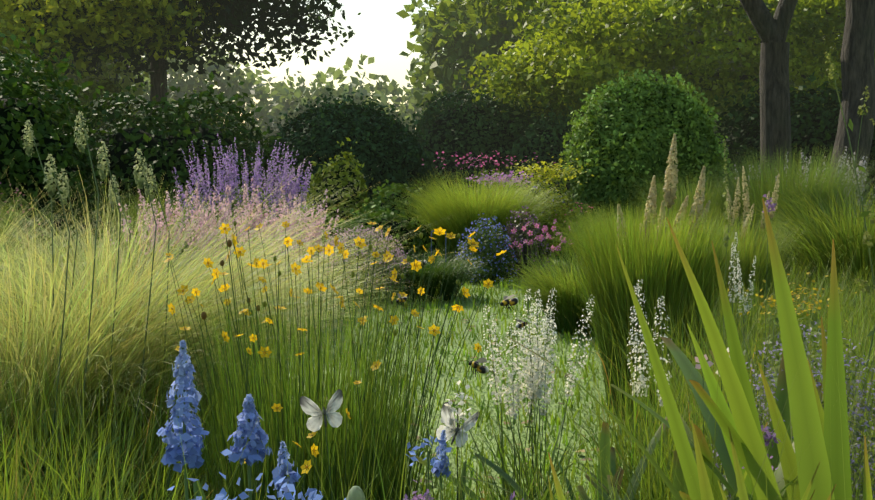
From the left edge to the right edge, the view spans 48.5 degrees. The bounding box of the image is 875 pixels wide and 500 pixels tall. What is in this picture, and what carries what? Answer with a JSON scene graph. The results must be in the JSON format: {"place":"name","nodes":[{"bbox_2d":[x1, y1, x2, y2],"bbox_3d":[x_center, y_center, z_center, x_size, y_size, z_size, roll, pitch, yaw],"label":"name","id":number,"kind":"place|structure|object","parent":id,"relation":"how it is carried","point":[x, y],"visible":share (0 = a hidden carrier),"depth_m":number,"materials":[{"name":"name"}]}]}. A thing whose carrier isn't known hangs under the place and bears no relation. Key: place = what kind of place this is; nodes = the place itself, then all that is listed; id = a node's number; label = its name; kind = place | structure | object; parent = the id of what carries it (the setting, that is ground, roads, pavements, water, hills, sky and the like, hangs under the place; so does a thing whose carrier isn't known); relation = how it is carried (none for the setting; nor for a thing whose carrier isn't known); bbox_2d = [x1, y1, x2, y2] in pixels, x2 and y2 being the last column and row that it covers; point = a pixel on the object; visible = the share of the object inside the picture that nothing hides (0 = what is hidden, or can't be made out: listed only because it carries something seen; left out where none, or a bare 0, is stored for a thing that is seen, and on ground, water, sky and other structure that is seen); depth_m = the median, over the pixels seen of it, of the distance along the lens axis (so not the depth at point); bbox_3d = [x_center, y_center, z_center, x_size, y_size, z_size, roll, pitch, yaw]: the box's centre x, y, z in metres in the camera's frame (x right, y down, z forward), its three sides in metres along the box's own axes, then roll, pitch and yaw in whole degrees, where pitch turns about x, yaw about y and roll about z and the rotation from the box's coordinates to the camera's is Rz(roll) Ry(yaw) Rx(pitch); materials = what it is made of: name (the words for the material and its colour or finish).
{"place":"outdoors","nodes":[
{"label":"outdoors","id":0,"kind":"place"},
{"bbox_2d":[319,401,462,444],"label":"butterfly bodies","id":1,"kind":"object","parent":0,"point":[325,423],"visible":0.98,"depth_m":1.60,"materials":[{"name":"grey"}]},
{"bbox_2d":[300,389,479,447],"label":"butterfly wings","id":2,"kind":"object","parent":1,"relation":"attached to","point":[314,411],"visible":0.96,"depth_m":1.60},
{"bbox_2d":[96,209,866,499],"bbox_3d":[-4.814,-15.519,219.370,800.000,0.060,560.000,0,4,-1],"label":"lawn","id":3,"kind":"structure","parent":0,"point":[472,405],"depth_m":4.51,"materials":[{"name":"green plant"}]},
{"bbox_2d":[151,248,671,499],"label":"grass blades","id":4,"kind":"object","parent":3,"relation":"on","point":[478,289],"depth_m":4.73,"materials":[{"name":"green plant"}]},
{"bbox_2d":[0,119,874,499],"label":"grasses","id":5,"kind":"object","parent":3,"relation":"on","point":[696,425],"visible":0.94,"depth_m":2.25,"materials":[{"name":"green plant"}]},
{"bbox_2d":[0,137,874,388],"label":"border plants","id":6,"kind":"object","parent":3,"relation":"on","point":[830,218],"visible":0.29,"depth_m":7.86,"materials":[{"name":"green plant"}]},
{"bbox_2d":[0,28,874,280],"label":"shrub leaves","id":7,"kind":"object","parent":3,"relation":"on","point":[174,118],"visible":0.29,"depth_m":12.91,"materials":[{"name":"green plant"}]},
{"bbox_2d":[0,134,874,290],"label":"border flowers","id":8,"kind":"object","parent":3,"relation":"on","point":[295,187],"visible":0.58,"depth_m":7.60,"materials":[{"name":"purple plant"}]},
{"bbox_2d":[0,97,874,264],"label":"shrub","id":9,"kind":"object","parent":3,"relation":"on","point":[120,137],"visible":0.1,"depth_m":13.09,"materials":[{"name":"green plant"}]},
{"bbox_2d":[431,230,445,261],"bbox_3d":[0.013,0.032,9.414,0.157,0.470,0.026,-1,5,-17],"label":"plant support hoop","id":10,"kind":"object","parent":3,"relation":"on","point":[445,244],"visible":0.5,"depth_m":9.42,"materials":[{"name":"metal"}]},
{"bbox_2d":[210,290,669,498],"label":"fallen leaves debris","id":11,"kind":"object","parent":3,"relation":"on","point":[583,450],"visible":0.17,"depth_m":4.13,"materials":[{"name":"plant"}]},
{"bbox_2d":[28,55,874,499],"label":"flower stems","id":12,"kind":"object","parent":3,"relation":"on","point":[354,355],"visible":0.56,"depth_m":2.12,"materials":[{"name":"green plant"}]},
{"bbox_2d":[21,52,874,499],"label":"flowers","id":13,"kind":"object","parent":12,"relation":"attached to","point":[191,436],"visible":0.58,"depth_m":2.11,"materials":[{"name":"multicoloured plant"}]},
{"bbox_2d":[396,260,527,376],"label":"bumblebee bodies","id":14,"kind":"object","parent":13,"relation":"on","point":[485,369],"visible":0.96,"depth_m":1.43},
{"bbox_2d":[397,260,523,366],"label":"bumblebee wings","id":15,"kind":"object","parent":14,"relation":"attached to","point":[481,360],"visible":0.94,"depth_m":1.43},
{"bbox_2d":[42,0,874,209],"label":"tree trunk","id":16,"kind":"object","parent":3,"relation":"on","point":[857,62],"visible":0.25,"depth_m":14.72,"materials":[{"name":"brown plant"}]},
{"bbox_2d":[18,0,843,158],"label":"tree foliage","id":17,"kind":"object","parent":16,"relation":"attached to","point":[462,33],"visible":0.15,"depth_m":34.48,"materials":[{"name":"green plant"}]},
{"bbox_2d":[0,0,874,125],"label":"tree foliage","id":18,"kind":"object","parent":16,"relation":"attached to","point":[118,25],"visible":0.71,"depth_m":20.58,"materials":[{"name":"green plant"}]},
{"bbox_2d":[248,68,732,224],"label":"hedge leaves","id":19,"kind":"object","parent":3,"relation":"on","point":[594,118],"visible":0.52,"depth_m":15.24,"materials":[{"name":"green plant"}]},
{"bbox_2d":[280,97,710,218],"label":"hedges","id":20,"kind":"object","parent":3,"relation":"on","point":[452,142],"visible":0.12,"depth_m":19.72,"materials":[{"name":"green plant"}]},
{"bbox_2d":[141,0,838,129],"label":"sky","id":21,"kind":"structure","parent":0,"point":[381,34],"materials":[{"name":"white"}]}
]}

